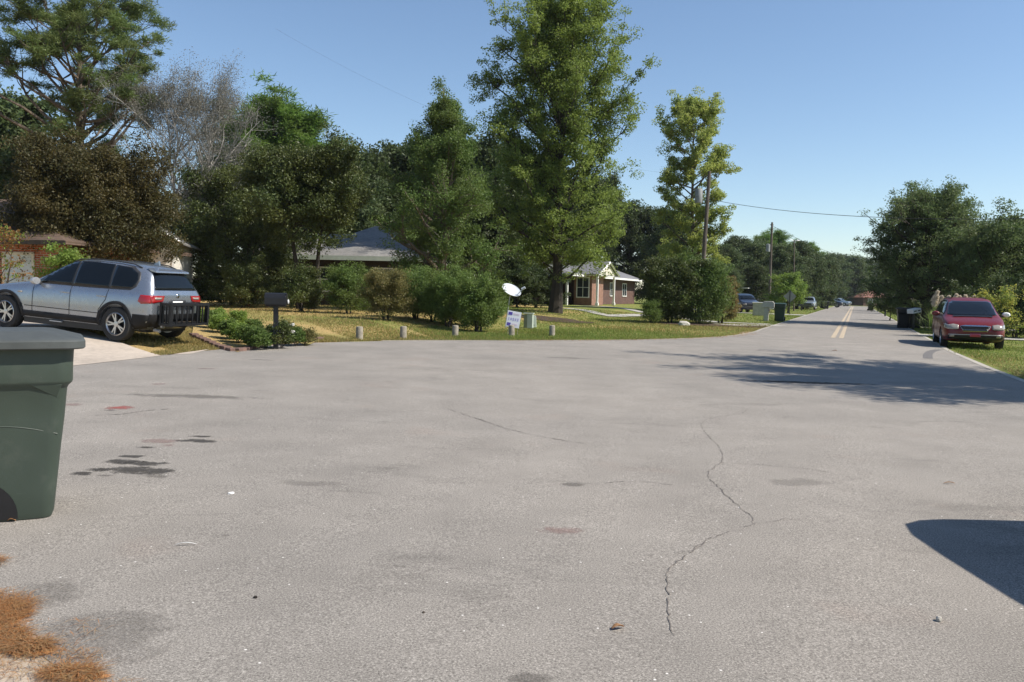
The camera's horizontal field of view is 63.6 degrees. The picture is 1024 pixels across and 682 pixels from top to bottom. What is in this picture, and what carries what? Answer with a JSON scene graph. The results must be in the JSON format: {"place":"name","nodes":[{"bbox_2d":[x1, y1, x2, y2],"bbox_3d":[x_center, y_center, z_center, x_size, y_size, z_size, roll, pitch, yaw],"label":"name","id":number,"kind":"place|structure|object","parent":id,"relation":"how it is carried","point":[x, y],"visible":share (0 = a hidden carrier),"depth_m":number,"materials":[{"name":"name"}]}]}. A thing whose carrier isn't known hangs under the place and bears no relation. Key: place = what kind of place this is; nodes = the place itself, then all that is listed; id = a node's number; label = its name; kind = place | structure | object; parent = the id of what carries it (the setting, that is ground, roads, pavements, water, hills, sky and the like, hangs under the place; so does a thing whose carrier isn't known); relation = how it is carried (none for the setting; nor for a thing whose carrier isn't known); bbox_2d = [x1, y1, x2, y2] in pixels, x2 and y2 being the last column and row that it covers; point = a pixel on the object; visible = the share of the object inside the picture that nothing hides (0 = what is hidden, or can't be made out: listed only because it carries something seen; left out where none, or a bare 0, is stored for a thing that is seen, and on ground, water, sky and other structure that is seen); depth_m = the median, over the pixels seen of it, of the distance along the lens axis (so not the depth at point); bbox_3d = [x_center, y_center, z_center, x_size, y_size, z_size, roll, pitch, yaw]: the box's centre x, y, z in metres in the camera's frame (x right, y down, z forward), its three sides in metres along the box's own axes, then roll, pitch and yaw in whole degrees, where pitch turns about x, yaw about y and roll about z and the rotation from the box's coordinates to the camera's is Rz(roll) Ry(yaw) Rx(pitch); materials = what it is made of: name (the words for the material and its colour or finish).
{"place":"outdoors","nodes":[
{"label":"outdoors","id":0,"kind":"place"},
{"bbox_2d":[0,321,207,364],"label":"driveway","id":1,"kind":"structure","parent":0,"point":[98,348],"depth_m":15.93,"materials":[{"name":"concrete"}]},
{"bbox_2d":[0,258,209,340],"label":"crossover","id":2,"kind":"object","parent":1,"relation":"on","point":[118,300],"visible":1,"depth_m":17.20,"materials":[{"name":"silver metal"}]},
{"bbox_2d":[40,261,80,284],"bbox_3d":[-9.517,-1.466,17.426,0.820,0.504,0.269,6,4,15],"label":"side window","id":3,"kind":"structure","parent":2,"relation":"in","point":[65,275],"depth_m":17.36,"materials":[{"name":"black glass"}]},
{"bbox_2d":[40,261,140,289],"bbox_3d":[-8.795,-1.401,17.285,2.494,0.573,0.372,6,4,15],"label":"window frame","id":4,"kind":"structure","parent":2,"relation":"in","point":[139,273],"depth_m":17.10,"materials":[{"name":"black plastic"}]},
{"bbox_2d":[73,261,115,287],"bbox_3d":[-8.665,-1.390,17.201,0.891,0.518,0.267,6,4,15],"label":"side window","id":5,"kind":"structure","parent":2,"relation":"in","point":[97,274],"depth_m":17.18,"materials":[{"name":"black glass"}]},
{"bbox_2d":[111,265,137,287],"bbox_3d":[-7.955,-1.314,17.011,0.627,0.476,0.253,6,4,15],"label":"side window","id":6,"kind":"structure","parent":2,"relation":"in","point":[124,276],"depth_m":16.99,"materials":[{"name":"black glass"}]},
{"bbox_2d":[153,272,195,290],"bbox_3d":[-7.202,-1.259,17.554,0.191,0.375,1.323,2,3,15],"label":"rear window","id":7,"kind":"structure","parent":2,"relation":"in","point":[162,281],"depth_m":17.48,"materials":[{"name":"black glass"}]},
{"bbox_2d":[0,306,1023,681],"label":"road","id":8,"kind":"structure","parent":0,"point":[368,510],"depth_m":5.53,"materials":[{"name":"grey asphalt"}]},
{"bbox_2d":[0,327,85,521],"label":"wheeled cart","id":9,"kind":"object","parent":8,"relation":"on","point":[36,371],"visible":1,"depth_m":4.99,"materials":[{"name":"green plastic"}]},
{"bbox_2d":[0,627,88,681],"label":"sandy apron","id":10,"kind":"object","parent":8,"relation":"on","point":[13,678],"visible":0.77,"depth_m":3.16,"materials":[{"name":"beige sand"}]},
{"bbox_2d":[0,554,142,681],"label":"fallen needles","id":11,"kind":"object","parent":10,"relation":"on","point":[27,642],"visible":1,"depth_m":3.30,"materials":[{"name":"brown plant"}]},
{"bbox_2d":[112,466,173,473],"bbox_3d":[-2.906,1.006,6.425,0.702,0.010,0.302,1,3,0],"label":"asphalt stain","id":12,"kind":"object","parent":8,"relation":"on","point":[132,470],"visible":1,"depth_m":6.43,"materials":[{"name":"liquid"}]},
{"bbox_2d":[895,307,910,327],"bbox_3d":[22.023,-1.315,46.477,0.810,1.153,0.990,2,4,20],"label":"wheeled cart","id":13,"kind":"object","parent":8,"relation":"on","point":[903,318],"visible":0.88,"depth_m":46.15,"materials":[{"name":"black plastic"}]},
{"bbox_2d":[873,309,1023,381],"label":"gutter","id":14,"kind":"object","parent":8,"relation":"on","point":[988,367],"visible":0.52,"depth_m":21.89,"materials":[{"name":"grey concrete"}]},
{"bbox_2d":[0,0,1023,300],"label":"sky","id":15,"kind":"structure","parent":0,"point":[831,106],"materials":[{"name":"blue"}]},
{"bbox_2d":[74,297,1023,378],"bbox_3d":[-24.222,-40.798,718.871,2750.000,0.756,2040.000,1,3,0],"label":"ground","id":16,"kind":"structure","parent":0,"point":[636,305],"depth_m":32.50,"materials":[{"name":"green plant"}]},
{"bbox_2d":[0,220,35,283],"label":"shrub","id":17,"kind":"object","parent":16,"relation":"on","point":[5,238],"visible":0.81,"depth_m":24.39,"materials":[{"name":"green plant"}]},
{"bbox_2d":[0,84,64,179],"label":"woodland tree","id":18,"kind":"object","parent":16,"relation":"on","point":[16,113],"visible":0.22,"depth_m":48.61,"materials":[{"name":"green plant"}]},
{"bbox_2d":[0,143,68,206],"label":"woodland tree","id":19,"kind":"object","parent":16,"relation":"on","point":[5,170],"visible":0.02,"depth_m":44.19,"materials":[{"name":"green plant"}]},
{"bbox_2d":[28,237,88,277],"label":"shrub","id":20,"kind":"object","parent":16,"relation":"on","point":[64,257],"visible":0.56,"depth_m":24.21,"materials":[{"name":"green plant"}]},
{"bbox_2d":[0,0,176,157],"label":"pine tree","id":21,"kind":"object","parent":16,"relation":"on","point":[71,26],"visible":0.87,"depth_m":40.15,"materials":[{"name":"green plant"}]},
{"bbox_2d":[0,122,190,264],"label":"purple leaf tree","id":22,"kind":"object","parent":16,"relation":"on","point":[101,191],"visible":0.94,"depth_m":28.62,"materials":[{"name":"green plant"}]},
{"bbox_2d":[0,199,191,283],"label":"house","id":23,"kind":"structure","parent":16,"relation":"on","point":[57,237],"depth_m":27.55,"materials":[{"name":"orange brick"}]},
{"bbox_2d":[2,252,34,283],"bbox_3d":[-16.482,-2.282,27.574,1.110,1.360,0.090,1,3,4],"label":"window","id":24,"kind":"structure","parent":23,"relation":"in","point":[30,260],"depth_m":27.57,"materials":[{"name":"beige paint"}]},
{"bbox_2d":[111,219,200,282],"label":"garage","id":25,"kind":"structure","parent":16,"relation":"on","point":[184,264],"depth_m":35.44,"materials":[{"name":"white paint"}]},
{"bbox_2d":[82,46,281,300],"bbox_3d":[-15.716,-8.102,40.689,8.057,12.904,8.928,1,3,0],"label":"dead tree","id":26,"kind":"object","parent":16,"relation":"on","point":[190,103],"visible":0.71,"depth_m":39.82,"materials":[{"name":"grey plant"}]},
{"bbox_2d":[160,159,309,305],"bbox_3d":[-14.120,-5.242,41.151,7.972,7.485,8.729,1,3,0],"label":"broadleaf tree","id":27,"kind":"object","parent":16,"relation":"on","point":[237,221],"visible":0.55,"depth_m":39.05,"materials":[{"name":"green plant"}]},
{"bbox_2d":[195,100,276,242],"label":"woodland pine","id":28,"kind":"object","parent":16,"relation":"on","point":[227,134],"visible":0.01,"depth_m":61.63,"materials":[{"name":"green plant"}]},
{"bbox_2d":[207,251,275,307],"bbox_3d":[-11.561,-2.610,36.011,2.906,2.605,2.684,3,4,33],"label":"shrub","id":29,"kind":"object","parent":16,"relation":"on","point":[238,283],"visible":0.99,"depth_m":35.48,"materials":[{"name":"green plant"}]},
{"bbox_2d":[192,323,313,351],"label":"flower bed soil","id":30,"kind":"structure","parent":16,"relation":"on","point":[205,331],"depth_m":19.59,"materials":[{"name":"soil"},{"name":"mulch"}]},
{"bbox_2d":[207,313,228,332],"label":"bed plant","id":31,"kind":"object","parent":30,"relation":"on","point":[215,319],"visible":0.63,"depth_m":20.19,"materials":[{"name":"green plant"}]},
{"bbox_2d":[216,317,238,337],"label":"bed plant","id":32,"kind":"object","parent":30,"relation":"on","point":[223,326],"visible":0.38,"depth_m":19.26,"materials":[{"name":"green plant"}]},
{"bbox_2d":[223,319,247,342],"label":"bed plant","id":33,"kind":"object","parent":30,"relation":"on","point":[232,327],"visible":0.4,"depth_m":18.70,"materials":[{"name":"green plant"}]},
{"bbox_2d":[224,309,250,322],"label":"bed plant","id":34,"kind":"object","parent":30,"relation":"on","point":[240,316],"visible":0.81,"depth_m":22.08,"materials":[{"name":"green plant"}]},
{"bbox_2d":[233,323,266,345],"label":"bed plant","id":35,"kind":"object","parent":30,"relation":"on","point":[242,329],"visible":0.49,"depth_m":18.10,"materials":[{"name":"green plant"}]},
{"bbox_2d":[264,293,288,348],"bbox_3d":[-5.184,-0.443,18.259,0.524,1.239,0.255,1,3,-8],"label":"mailbox","id":36,"kind":"object","parent":30,"relation":"on","point":[275,300],"visible":1,"depth_m":18.14,"materials":[{"name":"black metal"}]},
{"bbox_2d":[302,327,318,344],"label":"bed plant","id":37,"kind":"object","parent":30,"relation":"on","point":[311,335],"visible":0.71,"depth_m":19.50,"materials":[{"name":"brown plant"}]},
{"bbox_2d":[245,326,274,349],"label":"bed plant","id":38,"kind":"object","parent":16,"relation":"on","point":[258,336],"visible":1,"depth_m":17.82,"materials":[{"name":"green plant"}]},
{"bbox_2d":[207,68,337,243],"bbox_3d":[-17.474,-11.102,61.758,9.906,16.378,10.808,2,3,8],"label":"woodland pine","id":39,"kind":"object","parent":16,"relation":"on","point":[295,120],"visible":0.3,"depth_m":59.65,"materials":[{"name":"green plant"}]},
{"bbox_2d":[268,316,295,348],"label":"bed plant","id":40,"kind":"object","parent":16,"relation":"on","point":[285,329],"visible":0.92,"depth_m":18.29,"materials":[{"name":"green plant"}]},
{"bbox_2d":[289,325,306,345],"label":"bed plant","id":41,"kind":"object","parent":16,"relation":"on","point":[298,333],"visible":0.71,"depth_m":19.15,"materials":[{"name":"green plant"}]},
{"bbox_2d":[271,261,326,311],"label":"shrub","id":42,"kind":"object","parent":16,"relation":"on","point":[301,281],"visible":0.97,"depth_m":33.52,"materials":[{"name":"green plant"}]},
{"bbox_2d":[231,121,378,309],"bbox_3d":[-9.099,-5.340,36.735,6.408,8.153,7.176,-1,4,-26],"label":"magnolia tree","id":43,"kind":"object","parent":16,"relation":"on","point":[316,188],"visible":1,"depth_m":35.41,"materials":[{"name":"green plant"}]},
{"bbox_2d":[234,226,446,305],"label":"house","id":44,"kind":"structure","parent":16,"relation":"on","point":[365,250],"depth_m":44.56,"materials":[{"name":"grey brick"}]},
{"bbox_2d":[317,260,371,313],"bbox_3d":[-6.634,-2.127,33.409,2.275,2.307,2.375,1,3,0],"label":"shrub","id":45,"kind":"object","parent":16,"relation":"on","point":[342,281],"visible":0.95,"depth_m":33.06,"materials":[{"name":"green plant"}]},
{"bbox_2d":[323,186,398,233],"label":"woodland tree","id":46,"kind":"object","parent":16,"relation":"on","point":[374,206],"visible":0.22,"depth_m":52.43,"materials":[{"name":"green plant"}]},
{"bbox_2d":[343,151,391,187],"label":"woodland tree","id":47,"kind":"object","parent":16,"relation":"on","point":[366,166],"visible":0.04,"depth_m":59.03,"materials":[{"name":"green plant"}]},
{"bbox_2d":[353,265,417,319],"bbox_3d":[-4.522,-1.666,29.430,2.368,2.104,1.846,2,4,20],"label":"shrub","id":48,"kind":"object","parent":16,"relation":"on","point":[384,289],"visible":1,"depth_m":29.10,"materials":[{"name":"green plant"}]},
{"bbox_2d":[356,179,429,246],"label":"woodland tree","id":49,"kind":"object","parent":16,"relation":"on","point":[381,188],"visible":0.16,"depth_m":54.72,"materials":[{"name":"green plant"}]},
{"bbox_2d":[365,139,447,256],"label":"woodland tree","id":50,"kind":"object","parent":16,"relation":"on","point":[396,157],"visible":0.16,"depth_m":63.68,"materials":[{"name":"green plant"}]},
{"bbox_2d":[392,265,438,318],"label":"shrub","id":51,"kind":"object","parent":16,"relation":"on","point":[412,278],"visible":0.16,"depth_m":30.94,"materials":[{"name":"green plant"}]},
{"bbox_2d":[406,263,450,321],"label":"shrub","id":52,"kind":"object","parent":16,"relation":"on","point":[414,311],"visible":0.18,"depth_m":30.40,"materials":[{"name":"green plant"}]},
{"bbox_2d":[407,263,482,326],"bbox_3d":[-2.410,-1.590,29.429,3.024,2.449,2.311,1,3,0],"label":"shrub","id":53,"kind":"object","parent":16,"relation":"on","point":[440,283],"visible":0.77,"depth_m":29.22,"materials":[{"name":"green plant"}]},
{"bbox_2d":[368,76,526,305],"bbox_3d":[-2.856,-6.753,38.639,7.222,11.132,7.572,1,3,0],"label":"sweetgum tree","id":54,"kind":"object","parent":16,"relation":"on","point":[446,136],"visible":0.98,"depth_m":37.69,"materials":[{"name":"green plant"}]},
{"bbox_2d":[450,269,508,331],"bbox_3d":[-1.075,-1.314,28.276,2.076,2.287,1.881,1,3,0],"label":"shrub","id":55,"kind":"object","parent":16,"relation":"on","point":[479,305],"visible":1,"depth_m":27.91,"materials":[{"name":"green plant"}]},
{"bbox_2d":[432,176,532,297],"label":"woodland tree","id":56,"kind":"object","parent":16,"relation":"on","point":[483,222],"visible":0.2,"depth_m":54.55,"materials":[{"name":"green plant"}]},
{"bbox_2d":[438,117,526,262],"bbox_3d":[-2.396,-9.666,63.539,9.632,13.920,7.865,2,3,9],"label":"woodland tree","id":57,"kind":"object","parent":16,"relation":"on","point":[486,151],"visible":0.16,"depth_m":61.25,"materials":[{"name":"green plant"}]},
{"bbox_2d":[460,165,550,300],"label":"woodland tree","id":58,"kind":"object","parent":16,"relation":"on","point":[510,190],"visible":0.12,"depth_m":56.02,"materials":[{"name":"green plant"}]},
{"bbox_2d":[505,310,521,333],"bbox_3d":[0.048,-0.586,27.118,0.527,0.847,0.027,1,3,0],"label":"yard sign","id":59,"kind":"object","parent":16,"relation":"on","point":[513,317],"visible":0.91,"depth_m":27.10,"materials":[{"name":"white plastic"}]},
{"bbox_2d":[502,283,525,326],"bbox_3d":[0.020,-1.296,31.361,0.869,1.788,0.618,0,3,-16],"label":"satellite dish","id":60,"kind":"object","parent":16,"relation":"on","point":[512,290],"visible":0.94,"depth_m":31.44,"materials":[{"name":"metal"}]},
{"bbox_2d":[497,263,541,307],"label":"shrub","id":61,"kind":"object","parent":16,"relation":"on","point":[516,279],"visible":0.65,"depth_m":53.18,"materials":[{"name":"green plant"}]},
{"bbox_2d":[510,262,571,307],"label":"shrub","id":62,"kind":"object","parent":16,"relation":"on","point":[541,278],"visible":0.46,"depth_m":54.28,"materials":[{"name":"green plant"}]},
{"bbox_2d":[464,0,661,313],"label":"tall shade tree","id":63,"kind":"object","parent":16,"relation":"on","point":[558,32],"visible":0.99,"depth_m":44.18,"materials":[{"name":"green plant"}]},
{"bbox_2d":[516,261,642,305],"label":"house","id":64,"kind":"structure","parent":16,"relation":"on","point":[618,288],"depth_m":73.14,"materials":[{"name":"red brick"}]},
{"bbox_2d":[576,277,589,297],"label":"window","id":65,"kind":"structure","parent":64,"relation":"in","point":[582,286],"depth_m":70.57,"materials":[{"name":"grey glass"}]},
{"bbox_2d":[572,171,633,268],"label":"woodland tree","id":66,"kind":"object","parent":16,"relation":"on","point":[614,181],"visible":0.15,"depth_m":95.17,"materials":[{"name":"green plant"}]},
{"bbox_2d":[606,198,653,301],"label":"woodland tree","id":67,"kind":"object","parent":16,"relation":"on","point":[632,229],"visible":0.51,"depth_m":97.57,"materials":[{"name":"green plant"}]},
{"bbox_2d":[620,205,674,297],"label":"woodland tree","id":68,"kind":"object","parent":16,"relation":"on","point":[648,225],"visible":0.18,"depth_m":98.22,"materials":[{"name":"green plant"}]},
{"bbox_2d":[639,296,666,322],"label":"shrub","id":69,"kind":"object","parent":16,"relation":"on","point":[651,309],"visible":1,"depth_m":41.73,"materials":[{"name":"green plant"}]},
{"bbox_2d":[633,206,709,297],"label":"woodland tree","id":70,"kind":"object","parent":16,"relation":"on","point":[653,240],"visible":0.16,"depth_m":90.88,"materials":[{"name":"green plant"}]},
{"bbox_2d":[649,86,742,309],"bbox_3d":[13.183,-10.438,61.390,6.603,17.282,6.573,3,4,36],"label":"tulip tree","id":71,"kind":"object","parent":16,"relation":"on","point":[686,112],"visible":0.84,"depth_m":60.88,"materials":[{"name":"green plant"}]},
{"bbox_2d":[695,171,710,319],"bbox_3d":[11.377,-5.585,49.698,0.921,9.214,0.440,1,3,0],"label":"utility pole","id":72,"kind":"object","parent":16,"relation":"on","point":[699,192],"visible":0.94,"depth_m":49.51,"materials":[{"name":"brown wood"}]},
{"bbox_2d":[659,322,764,326],"bbox_3d":[10.467,-0.842,42.384,6.323,0.088,4.015,1,3,0],"label":"mulch bed","id":73,"kind":"object","parent":16,"relation":"on","point":[706,324],"visible":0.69,"depth_m":42.03,"materials":[{"name":"brown soil"}]},
{"bbox_2d":[637,253,712,322],"bbox_3d":[8.386,-2.677,42.826,3.795,3.798,3.273,1,3,0],"label":"shrub","id":74,"kind":"object","parent":73,"relation":"on","point":[663,277],"visible":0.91,"depth_m":42.17,"materials":[{"name":"green plant"}]},
{"bbox_2d":[665,245,735,323],"bbox_3d":[9.823,-2.899,43.526,3.950,4.250,3.468,1,3,0],"label":"shrub","id":75,"kind":"object","parent":73,"relation":"on","point":[715,274],"visible":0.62,"depth_m":42.51,"materials":[{"name":"green plant"}]},
{"bbox_2d":[704,275,741,322],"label":"shrub","id":76,"kind":"object","parent":16,"relation":"on","point":[731,312],"visible":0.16,"depth_m":44.61,"materials":[{"name":"green plant"}]},
{"bbox_2d":[709,242,752,292],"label":"woodland tree","id":77,"kind":"object","parent":16,"relation":"on","point":[732,254],"visible":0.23,"depth_m":103.49,"materials":[{"name":"green plant"}]},
{"bbox_2d":[720,234,762,262],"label":"woodland tree","id":78,"kind":"object","parent":16,"relation":"on","point":[735,241],"visible":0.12,"depth_m":118.26,"materials":[{"name":"green plant"}]},
{"bbox_2d":[731,238,775,295],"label":"woodland tree","id":79,"kind":"object","parent":16,"relation":"on","point":[748,248],"visible":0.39,"depth_m":110.08,"materials":[{"name":"green plant"}]},
{"bbox_2d":[736,263,775,301],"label":"woodland tree","id":80,"kind":"object","parent":16,"relation":"on","point":[754,272],"visible":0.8,"depth_m":95.06,"materials":[{"name":"green plant"}]},
{"bbox_2d":[766,222,773,311],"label":"utility pole","id":81,"kind":"object","parent":16,"relation":"on","point":[768,247],"visible":0.89,"depth_m":85.50,"materials":[{"name":"brown wood"}]},
{"bbox_2d":[753,227,795,250],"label":"woodland pine","id":82,"kind":"object","parent":16,"relation":"on","point":[779,236],"visible":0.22,"depth_m":125.79,"materials":[{"name":"green plant"}]},
{"bbox_2d":[774,303,786,320],"bbox_3d":[17.161,-1.867,52.962,0.810,1.153,0.990,2,4,22],"label":"wheeled cart","id":83,"kind":"object","parent":16,"relation":"on","point":[779,311],"visible":0.87,"depth_m":52.62,"materials":[{"name":"green plastic"}]},
{"bbox_2d":[762,271,809,312],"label":"young tree","id":84,"kind":"object","parent":16,"relation":"on","point":[792,282],"visible":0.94,"depth_m":81.24,"materials":[{"name":"green plant"}]},
{"bbox_2d":[764,242,811,305],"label":"woodland tree","id":85,"kind":"object","parent":16,"relation":"on","point":[783,256],"visible":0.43,"depth_m":106.63,"materials":[{"name":"green plant"}]},
{"bbox_2d":[780,239,823,308],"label":"woodland tree","id":86,"kind":"object","parent":16,"relation":"on","point":[804,249],"visible":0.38,"depth_m":112.16,"materials":[{"name":"green plant"}]},
{"bbox_2d":[795,250,832,308],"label":"woodland tree","id":87,"kind":"object","parent":16,"relation":"on","point":[820,263],"visible":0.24,"depth_m":118.24,"materials":[{"name":"green plant"}]},
{"bbox_2d":[816,255,845,307],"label":"woodland tree","id":88,"kind":"object","parent":16,"relation":"on","point":[835,271],"visible":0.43,"depth_m":133.21,"materials":[{"name":"green plant"}]},
{"bbox_2d":[826,251,856,298],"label":"woodland tree","id":89,"kind":"object","parent":16,"relation":"on","point":[845,273],"visible":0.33,"depth_m":212.51,"materials":[{"name":"green plant"}]},
{"bbox_2d":[842,254,873,303],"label":"woodland tree","id":90,"kind":"object","parent":16,"relation":"on","point":[859,269],"visible":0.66,"depth_m":219.61,"materials":[{"name":"green plant"}]},
{"bbox_2d":[847,291,883,305],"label":"house","id":91,"kind":"structure","parent":16,"relation":"on","point":[858,300],"depth_m":216.15,"materials":[{"name":"red brick"}]},
{"bbox_2d":[865,296,918,320],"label":"flat shrub","id":92,"kind":"object","parent":16,"relation":"on","point":[891,309],"visible":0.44,"depth_m":62.84,"materials":[{"name":"green plant"}]},
{"bbox_2d":[850,174,1006,326],"bbox_3d":[24.943,-5.367,49.888,8.978,9.302,11.834,3,4,31],"label":"spreading oak","id":93,"kind":"object","parent":16,"relation":"on","point":[902,258],"visible":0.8,"depth_m":48.13,"materials":[{"name":"green plant"}]},
{"bbox_2d":[914,290,976,334],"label":"pampas grass","id":94,"kind":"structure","parent":16,"relation":"on","point":[936,298],"depth_m":35.99,"materials":[{"name":"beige plant"}]},
{"bbox_2d":[906,196,1023,321],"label":"broadleaf tree","id":95,"kind":"object","parent":16,"relation":"on","point":[983,242],"visible":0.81,"depth_m":42.61,"materials":[{"name":"green plant"}]},
{"bbox_2d":[932,297,1009,348],"bbox_3d":[16.161,-0.700,29.357,2.390,1.735,5.192,3,4,23],"label":"car","id":96,"kind":"object","parent":16,"relation":"on","point":[967,319],"visible":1,"depth_m":27.76,"materials":[{"name":"red paint"}]},
{"bbox_2d":[943,279,1009,328],"bbox_3d":[22.478,-1.618,40.513,3.843,2.824,3.180,1,3,0],"label":"shrub","id":97,"kind":"object","parent":16,"relation":"on","point":[963,291],"visible":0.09,"depth_m":39.78,"materials":[{"name":"green plant"}]},
{"bbox_2d":[971,284,1023,332],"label":"shrub","id":98,"kind":"object","parent":16,"relation":"on","point":[1006,300],"visible":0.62,"depth_m":34.21,"materials":[{"name":"green plant"}]},
{"bbox_2d":[980,269,1023,337],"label":"shrub","id":99,"kind":"object","parent":16,"relation":"on","point":[996,284],"visible":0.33,"depth_m":37.27,"materials":[{"name":"green plant"}]},
{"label":"side drive","id":100,"kind":"structure","parent":0,"visible":0},
{"bbox_2d":[737,293,758,311],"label":"parked car","id":101,"kind":"object","parent":100,"relation":"on","point":[745,301],"visible":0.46,"depth_m":76.50,"materials":[{"name":"paint"}]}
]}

